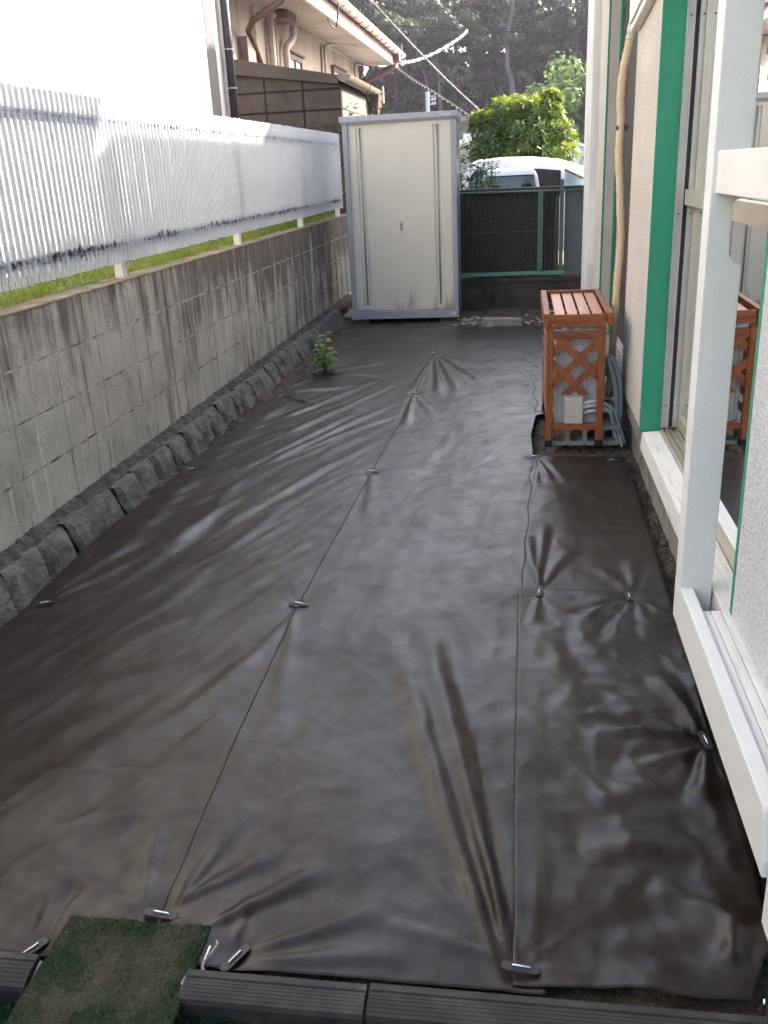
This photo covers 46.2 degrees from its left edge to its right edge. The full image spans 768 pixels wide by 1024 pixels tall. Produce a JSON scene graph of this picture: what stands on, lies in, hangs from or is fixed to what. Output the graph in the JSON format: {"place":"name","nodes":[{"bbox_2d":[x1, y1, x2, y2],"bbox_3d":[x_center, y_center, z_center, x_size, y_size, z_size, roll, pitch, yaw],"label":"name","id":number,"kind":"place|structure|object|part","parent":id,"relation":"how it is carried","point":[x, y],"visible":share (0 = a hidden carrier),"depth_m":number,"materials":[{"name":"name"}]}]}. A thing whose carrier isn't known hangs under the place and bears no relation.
{"place":"outdoors","nodes":[
{"label":"outdoors","id":0,"kind":"place"},
{"bbox_2d":[0,0,239,281],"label":"white house","id":1,"kind":"structure","parent":0,"point":[163,53],"depth_m":7.20,"materials":[{"name":"white paint"}]},
{"bbox_2d":[0,1002,284,1023],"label":"turf base","id":2,"kind":"object","parent":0,"point":[177,1021],"depth_m":1.88,"materials":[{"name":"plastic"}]},
{"bbox_2d":[0,951,41,1004],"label":"edging board","id":3,"kind":"object","parent":2,"relation":"on","point":[17,971],"visible":0.62,"depth_m":1.93,"materials":[{"name":"plastic"}]},
{"bbox_2d":[179,969,367,1023],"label":"edging board","id":4,"kind":"object","parent":2,"relation":"on","point":[236,997],"visible":0.96,"depth_m":1.85,"materials":[{"name":"plastic"}]},
{"bbox_2d":[0,211,339,308],"bbox_3d":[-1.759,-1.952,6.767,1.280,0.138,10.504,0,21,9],"label":"grass","id":5,"kind":"structure","parent":0,"point":[36,290],"depth_m":5.84,"materials":[{"name":"green plant"}]},
{"bbox_2d":[2,307,767,1023],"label":"soil","id":6,"kind":"structure","parent":0,"point":[640,997],"depth_m":4.01,"materials":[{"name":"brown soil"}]},
{"bbox_2d":[5,913,210,1023],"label":"turf mat","id":7,"kind":"object","parent":6,"relation":"on","point":[91,970],"visible":1,"depth_m":1.92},
{"bbox_2d":[0,214,351,626],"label":"block wall","id":8,"kind":"structure","parent":6,"relation":"on","point":[116,394],"depth_m":5.14,"materials":[{"name":"concrete"}]},
{"bbox_2d":[0,82,342,291],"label":"slat fence","id":9,"kind":"object","parent":8,"relation":"on","point":[235,178],"visible":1,"depth_m":5.24,"materials":[{"name":"white plastic"}]},
{"bbox_2d":[0,327,444,956],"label":"weed sheet","id":10,"kind":"object","parent":6,"relation":"on","point":[136,655],"visible":0.99,"depth_m":3.32,"materials":[{"name":"fabric"}]},
{"bbox_2d":[20,937,48,953],"bbox_3d":[-0.787,0.974,2.006,0.024,0.010,0.083,16,25,35],"label":"ground peg","id":11,"kind":"object","parent":10,"relation":"on","point":[37,945],"visible":0.6,"depth_m":2.01,"materials":[{"name":"silver plastic"}]},
{"bbox_2d":[35,601,53,604],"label":"ground peg","id":12,"kind":"object","parent":10,"relation":"on","point":[44,602],"visible":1,"depth_m":3.68,"materials":[{"name":"silver plastic"}]},
{"bbox_2d":[312,370,343,374],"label":"weed soil","id":13,"kind":"structure","parent":10,"relation":"on","point":[329,372],"depth_m":7.63,"materials":[{"name":"brown soil"}]},
{"bbox_2d":[310,332,338,370],"bbox_3d":[-0.509,-1.351,7.632,0.238,0.346,0.182,0,21,9],"label":"weed plant","id":14,"kind":"object","parent":13,"relation":"on","point":[324,364],"visible":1,"depth_m":7.62,"materials":[{"name":"green plant"}]},
{"bbox_2d":[157,325,545,994],"bbox_3d":[0.659,-0.500,5.691,1.332,0.039,8.268,0,21,9],"label":"weed sheet","id":15,"kind":"object","parent":6,"relation":"on","point":[357,819],"visible":0.88,"depth_m":2.71,"materials":[{"name":"fabric"}]},
{"bbox_2d":[144,908,177,919],"bbox_3d":[-0.517,0.930,2.087,0.083,0.010,0.024,5,21,11],"label":"ground peg","id":16,"kind":"object","parent":15,"relation":"on","point":[161,914],"visible":1,"depth_m":2.08,"materials":[{"name":"silver plastic"}]},
{"bbox_2d":[204,945,211,958],"bbox_3d":[-0.389,0.970,1.967,0.036,0.033,0.012,-21,27,-39],"label":"loose pin","id":17,"kind":"object","parent":15,"relation":"on","point":[208,951],"visible":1,"depth_m":1.97,"materials":[{"name":"silver metal"}]},
{"bbox_2d":[200,940,218,969],"bbox_3d":[-0.381,0.979,1.959,0.033,0.012,0.116,-2,21,1],"label":"ground peg","id":18,"kind":"object","parent":15,"relation":"on","point":[215,947],"visible":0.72,"depth_m":1.97,"materials":[{"name":"plastic"}]},
{"bbox_2d":[220,944,249,971],"bbox_3d":[-0.324,0.969,1.959,0.024,0.010,0.083,8,24,36],"label":"ground peg","id":19,"kind":"object","parent":15,"relation":"on","point":[230,962],"visible":0.96,"depth_m":1.96,"materials":[{"name":"silver plastic"}]},
{"bbox_2d":[289,601,307,605],"bbox_3d":[-0.340,0.361,3.565,0.083,0.010,0.023,7,19,19],"label":"ground peg","id":20,"kind":"object","parent":15,"relation":"on","point":[298,603],"visible":1,"depth_m":3.56,"materials":[{"name":"silver plastic"}]},
{"bbox_2d":[355,319,373,324],"bbox_3d":[-0.230,-2.227,10.502,0.180,0.086,0.280,0,21,9],"label":"concrete block","id":21,"kind":"object","parent":6,"relation":"on","point":[364,321],"depth_m":10.37,"materials":[{"name":"grey concrete"}]},
{"bbox_2d":[339,110,461,319],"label":"storage shed","id":22,"kind":"structure","parent":21,"relation":"on","point":[402,179],"depth_m":9.89,"materials":[{"name":"silver metal"}]},
{"bbox_2d":[347,122,402,310],"bbox_3d":[-0.083,-3.231,9.960,0.536,1.964,0.034,0,21,9],"label":"door","id":23,"kind":"structure","parent":22,"relation":"in","point":[373,161],"depth_m":9.94,"materials":[{"name":"beige metal"}]},
{"bbox_2d":[396,119,453,309],"bbox_3d":[0.456,-3.218,9.855,0.576,1.964,0.038,0,21,9],"label":"door","id":24,"kind":"structure","parent":22,"relation":"in","point":[423,147],"depth_m":9.83,"materials":[{"name":"beige metal"}]},
{"bbox_2d":[440,317,456,321],"bbox_3d":[0.749,-2.220,10.355,0.180,0.086,0.280,0,21,9],"label":"concrete block","id":25,"kind":"object","parent":6,"relation":"on","point":[443,319],"depth_m":10.22,"materials":[{"name":"grey concrete"}]},
{"bbox_2d":[453,313,542,326],"bbox_3d":[1.298,-2.086,9.853,1.071,0.102,0.577,0,21,9],"label":"rubble","id":26,"kind":"object","parent":6,"relation":"on","point":[474,323],"visible":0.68,"depth_m":9.83,"materials":[{"name":"stone"}]},
{"bbox_2d":[481,317,521,326],"bbox_3d":[1.273,-2.059,9.742,0.444,0.090,0.120,1,21,11],"label":"concrete slab","id":27,"kind":"object","parent":6,"relation":"on","point":[501,321],"depth_m":9.70,"materials":[{"name":"grey concrete"}]},
{"bbox_2d":[366,983,767,1023],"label":"edging board","id":28,"kind":"object","parent":6,"relation":"on","point":[392,1004],"visible":1,"depth_m":1.79,"materials":[{"name":"plastic"}]},
{"bbox_2d":[541,289,613,446],"bbox_3d":[1.181,-0.922,5.634,0.388,0.807,0.936,0,21,9],"label":"unit cover","id":29,"kind":"object","parent":6,"relation":"on","point":[598,312],"visible":0.92,"depth_m":5.23,"materials":[{"name":"brown wood"}]},
{"bbox_2d":[552,422,619,444],"bbox_3d":[1.204,-0.472,5.413,0.400,0.118,0.100,0,21,9],"label":"concrete block","id":30,"kind":"object","parent":6,"relation":"on","point":[568,439],"depth_m":5.38,"materials":[{"name":"grey concrete"}]},
{"bbox_2d":[549,310,612,422],"bbox_3d":[1.220,-0.916,5.610,0.377,0.574,0.813,0,21,9],"label":"outdoor unit","id":31,"kind":"object","parent":30,"relation":"on","point":[574,406],"visible":0.52,"depth_m":5.30,"materials":[{"name":"grey metal"}]},
{"bbox_2d":[604,355,625,446],"bbox_3d":[1.379,-0.664,5.340,0.094,0.522,0.242,-10,22,-19],"label":"hose coil","id":32,"kind":"object","parent":31,"relation":"hanging from","point":[611,364],"visible":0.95,"depth_m":5.33,"materials":[{"name":"grey plastic"}]},
{"bbox_2d":[521,456,667,592],"bbox_3d":[0.946,0.014,4.303,0.584,0.027,1.885,0,21,9],"label":"weed sheet","id":33,"kind":"object","parent":6,"relation":"on","point":[607,544],"visible":1,"depth_m":4.13,"materials":[{"name":"fabric"}]},
{"bbox_2d":[513,589,767,1000],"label":"weed sheet","id":34,"kind":"object","parent":6,"relation":"on","point":[630,805],"visible":0.98,"depth_m":2.32,"materials":[{"name":"fabric"}]},
{"bbox_2d":[501,961,540,974],"bbox_3d":[0.288,0.956,1.892,0.083,0.010,0.024,4,22,10],"label":"ground peg","id":35,"kind":"object","parent":34,"relation":"on","point":[520,967],"visible":1,"depth_m":1.89,"materials":[{"name":"silver metal"}]},
{"bbox_2d":[535,586,542,595],"bbox_3d":[0.613,0.310,3.554,0.024,0.010,0.083,2,24,19],"label":"ground peg","id":36,"kind":"object","parent":34,"relation":"on","point":[539,590],"visible":1,"depth_m":3.55,"materials":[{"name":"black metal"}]},
{"bbox_2d":[625,591,632,599],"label":"ground peg","id":37,"kind":"object","parent":34,"relation":"on","point":[628,594],"visible":1,"depth_m":3.48,"materials":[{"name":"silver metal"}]},
{"bbox_2d":[698,731,712,749],"bbox_3d":[0.928,0.656,2.598,0.024,0.010,0.083,-5,23,2],"label":"ground peg","id":38,"kind":"object","parent":34,"relation":"on","point":[704,738],"visible":1,"depth_m":2.60,"materials":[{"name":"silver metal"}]},
{"bbox_2d":[673,0,767,961],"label":"timber frame","id":39,"kind":"object","parent":6,"relation":"on","point":[737,166],"visible":0.97,"depth_m":2.54,"materials":[{"name":"white paint"}]},
{"bbox_2d":[761,998,765,1016],"bbox_3d":[0.755,0.986,1.790,0.007,0.041,0.011,0,21,9],"label":"loose pin","id":40,"kind":"object","parent":6,"relation":"on","point":[763,1006],"visible":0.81,"depth_m":1.79,"materials":[{"name":"silver metal"}]},
{"bbox_2d":[343,251,580,317],"bbox_3d":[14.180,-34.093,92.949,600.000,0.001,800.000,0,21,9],"label":"ground","id":41,"kind":"structure","parent":0,"point":[568,272],"depth_m":14.84,"materials":[{"name":"grey concrete"}]},
{"bbox_2d":[222,57,383,218],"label":"block outbuilding","id":42,"kind":"structure","parent":41,"relation":"on","point":[291,97],"depth_m":12.14,"materials":[{"name":"brown concrete block"}]},
{"bbox_2d":[216,0,405,112],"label":"old house","id":43,"kind":"structure","parent":41,"relation":"on","point":[340,37],"depth_m":15.16,"materials":[{"name":"paint"}]},
{"bbox_2d":[290,50,304,68],"bbox_3d":[-1.502,-7.467,15.590,0.100,0.850,1.060,0,21,9],"label":"window","id":44,"kind":"structure","parent":43,"relation":"in","point":[296,60],"depth_m":15.48,"materials":[{"name":"white glass"}]},
{"bbox_2d":[330,64,347,74],"bbox_3d":[-0.932,-9.090,19.316,0.100,0.790,1.460,0,21,9],"label":"window","id":45,"kind":"structure","parent":43,"relation":"in","point":[335,69],"depth_m":18.93,"materials":[{"name":"brown plastic"}]},
{"bbox_2d":[398,29,467,64],"bbox_3d":[1.094,-11.250,21.799,1.890,0.669,0.091,0,21,9],"label":"service cable","id":46,"kind":"object","parent":43,"relation":"attached to","point":[446,46],"visible":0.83,"depth_m":21.80,"materials":[{"name":"white plastic"}]},
{"bbox_2d":[396,68,469,114],"bbox_3d":[1.397,-10.242,22.142,2.383,1.609,0.061,0,21,9],"label":"service cable","id":47,"kind":"object","parent":43,"relation":"attached to","point":[431,90],"visible":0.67,"depth_m":22.12,"materials":[{"name":"beige plastic"}]},
{"bbox_2d":[339,91,382,194],"bbox_3d":[-0.229,-4.228,12.066,0.673,2.577,0.502,0,21,9],"label":"shrub","id":48,"kind":"object","parent":41,"relation":"on","point":[351,114],"visible":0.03,"depth_m":11.69,"materials":[{"name":"green plant"}]},
{"bbox_2d":[425,92,435,111],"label":"utility pole","id":49,"kind":"object","parent":41,"relation":"on","point":[427,100],"visible":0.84,"depth_m":41.10,"materials":[{"name":"grey metal"}]},
{"bbox_2d":[459,138,478,188],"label":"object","id":50,"kind":"object","parent":41,"relation":"on","point":[463,151],"visible":0.06,"depth_m":17.66,"materials":[{"name":"white paint"}]},
{"bbox_2d":[459,116,481,139],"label":"distant house","id":51,"kind":"structure","parent":41,"relation":"on","point":[463,123],"depth_m":20.22,"materials":[{"name":"tile"}]},
{"bbox_2d":[371,0,479,110],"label":"service cable","id":52,"kind":"object","parent":51,"relation":"attached to","point":[414,46],"visible":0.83,"depth_m":21.87,"materials":[{"name":"beige plastic"}]},
{"bbox_2d":[463,133,475,138],"bbox_3d":[1.939,-8.324,20.294,0.300,0.400,0.029,0,21,9],"label":"window","id":53,"kind":"structure","parent":51,"relation":"in","point":[464,135],"depth_m":20.24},
{"bbox_2d":[459,117,499,277],"bbox_3d":[1.116,-3.764,11.381,0.735,2.272,0.617,0,21,9],"label":"shrub","id":54,"kind":"object","parent":41,"relation":"on","point":[477,179],"visible":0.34,"depth_m":11.14,"materials":[{"name":"green plant"}]},
{"bbox_2d":[477,151,508,276],"bbox_3d":[1.410,-3.718,11.765,0.411,1.886,0.308,11,25,32],"label":"shrub","id":55,"kind":"object","parent":41,"relation":"on","point":[491,171],"visible":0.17,"depth_m":11.56,"materials":[{"name":"green plant"}]},
{"bbox_2d":[461,274,580,311],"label":"wall","id":56,"kind":"structure","parent":41,"relation":"on","point":[487,293],"depth_m":10.66,"materials":[{"name":"concrete"}]},
{"bbox_2d":[460,179,583,276],"bbox_3d":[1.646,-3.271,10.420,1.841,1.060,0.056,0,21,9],"label":"chain link fence","id":57,"kind":"object","parent":56,"relation":"on","point":[559,271],"visible":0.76,"depth_m":10.43,"materials":[{"name":"green metal"}]},
{"bbox_2d":[563,191,583,270],"bbox_3d":[2.374,-3.269,10.451,0.550,0.886,0.025,0,21,9],"label":"grey panel","id":58,"kind":"object","parent":57,"relation":"attached to","point":[572,261],"visible":0.24,"depth_m":10.47,"materials":[{"name":"grey metal"}]},
{"bbox_2d":[462,157,583,250],"bbox_3d":[2.949,-5.283,15.805,3.230,1.845,0.937,0,21,9],"label":"minivan","id":59,"kind":"object","parent":41,"relation":"on","point":[551,171],"visible":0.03,"depth_m":15.26,"materials":[{"name":"white metal"}]},
{"bbox_3d":[1.874,-5.613,15.404,0.900,0.485,0.090,0,21,9],"label":"side window","id":60,"kind":"part","parent":59,"relation":"part of","materials":[{"name":"grey glass"}]},
{"bbox_3d":[2.695,-5.595,15.283,0.600,0.460,0.084,0,21,9],"label":"side window","id":61,"kind":"part","parent":59,"relation":"part of","materials":[{"name":"grey glass"}]},
{"bbox_2d":[465,86,583,162],"bbox_3d":[2.670,-6.479,17.313,2.237,3.069,2.673,0,21,9],"label":"rounded shrub","id":62,"kind":"object","parent":41,"relation":"on","point":[546,132],"visible":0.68,"depth_m":16.53,"materials":[{"name":"green plant"}]},
{"bbox_2d":[523,79,585,141],"bbox_3d":[5.819,-12.477,31.086,2.559,4.434,2.520,12,25,34],"label":"broadleaf tree","id":63,"kind":"object","parent":41,"relation":"on","point":[573,101],"visible":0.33,"depth_m":30.11,"materials":[{"name":"green plant"}]},
{"bbox_2d":[531,49,586,153],"bbox_3d":[7.612,-13.748,32.518,5.820,5.576,5.833,-18,25,-34],"label":"broadleaf tree","id":64,"kind":"object","parent":41,"relation":"on","point":[569,70],"visible":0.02,"depth_m":30.90,"materials":[{"name":"green plant"}]},
{"bbox_2d":[555,142,583,165],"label":"distant house","id":65,"kind":"structure","parent":41,"relation":"on","point":[580,151],"depth_m":30.11,"materials":[{"name":"white paint"}]},
{"bbox_2d":[583,0,589,184],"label":"neighbouring house","id":66,"kind":"structure","parent":41,"relation":"on","point":[586,92],"depth_m":14.40,"materials":[{"name":"white paint"}]},
{"bbox_2d":[581,0,767,771],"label":"house","id":67,"kind":"structure","parent":41,"relation":"on","point":[668,88],"depth_m":4.21,"materials":[{"name":"white paint"}]},
{"bbox_2d":[606,24,635,396],"bbox_3d":[1.398,-1.785,5.278,0.087,2.271,0.160,-8,21,-13],"label":"wrapped pipe","id":68,"kind":"object","parent":67,"relation":"attached to","point":[621,127],"visible":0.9,"depth_m":5.27,"materials":[{"name":"beige plastic"}]},
{"bbox_2d":[616,0,637,356],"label":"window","id":69,"kind":"structure","parent":67,"relation":"in","point":[631,73],"depth_m":6.37,"materials":[{"name":"metal"}]},
{"bbox_2d":[629,0,655,31],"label":"pipe box","id":70,"kind":"object","parent":67,"relation":"attached to","point":[640,10],"visible":1,"depth_m":4.55,"materials":[{"name":"white paint"}]},
{"bbox_2d":[660,0,767,570],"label":"window","id":71,"kind":"structure","parent":67,"relation":"in","point":[749,226],"depth_m":3.99,"materials":[{"name":"metal"}]},
{"bbox_2d":[378,67,545,151],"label":"hill","id":72,"kind":"structure","parent":0,"point":[401,92],"depth_m":53.79,"materials":[{"name":"green plant"}]},
{"bbox_2d":[370,9,421,111],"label":"broadleaf tree","id":73,"kind":"object","parent":72,"relation":"on","point":[379,18],"visible":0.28,"depth_m":45.85,"materials":[{"name":"green plant"}]},
{"bbox_2d":[400,20,433,111],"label":"bare trunk","id":74,"kind":"object","parent":72,"relation":"on","point":[425,77],"visible":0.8,"depth_m":45.27,"materials":[{"name":"brown plant"}]},
{"bbox_2d":[426,53,454,110],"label":"bare trunk","id":75,"kind":"object","parent":72,"relation":"on","point":[439,92],"visible":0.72,"depth_m":45.33,"materials":[{"name":"brown plant"}]},
{"bbox_2d":[347,0,588,154],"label":"forest","id":76,"kind":"object","parent":72,"relation":"on","point":[556,16],"visible":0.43,"depth_m":45.84,"materials":[{"name":"green plant"}]},
{"bbox_2d":[449,0,521,110],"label":"broadleaf tree","id":77,"kind":"object","parent":72,"relation":"on","point":[461,6],"visible":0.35,"depth_m":48.39,"materials":[{"name":"green plant"}]},
{"bbox_2d":[492,0,526,155],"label":"bare trunk","id":78,"kind":"object","parent":72,"relation":"on","point":[510,75],"visible":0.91,"depth_m":44.41,"materials":[{"name":"brown plant"}]},
{"bbox_2d":[364,0,579,73],"label":"sky","id":79,"kind":"structure","parent":0,"point":[464,49],"materials":[{"name":"white"}]},
{"bbox_2d":[373,24,587,33],"bbox_3d":[2.837,-15.288,28.311,21.002,1.685,0.040,0,21,9],"label":"power line","id":80,"kind":"object","parent":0,"point":[482,30],"visible":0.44,"depth_m":28.30,"materials":[{"name":"black"}]},
{"bbox_2d":[390,36,586,45],"bbox_3d":[2.852,-14.984,28.426,21.001,1.717,0.020,0,21,9],"label":"power line","id":81,"kind":"object","parent":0,"point":[492,42],"visible":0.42,"depth_m":28.40,"materials":[{"name":"black"}]},
{"bbox_2d":[476,167,539,277],"bbox_3d":[1.937,-4.438,13.957,0.970,1.668,3.150,0,21,9],"label":"truck","id":82,"kind":"object","parent":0,"point":[519,177],"visible":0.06,"depth_m":14.23,"materials":[{"name":"white metal"}]},
{"bbox_2d":[575,147,583,166],"bbox_3d":[5.016,-8.280,23.133,1.041,2.027,0.752,0,21,9],"label":"shrub","id":83,"kind":"object","parent":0,"point":[580,159],"visible":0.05,"depth_m":22.87,"materials":[{"name":"green plant"}]}
]}

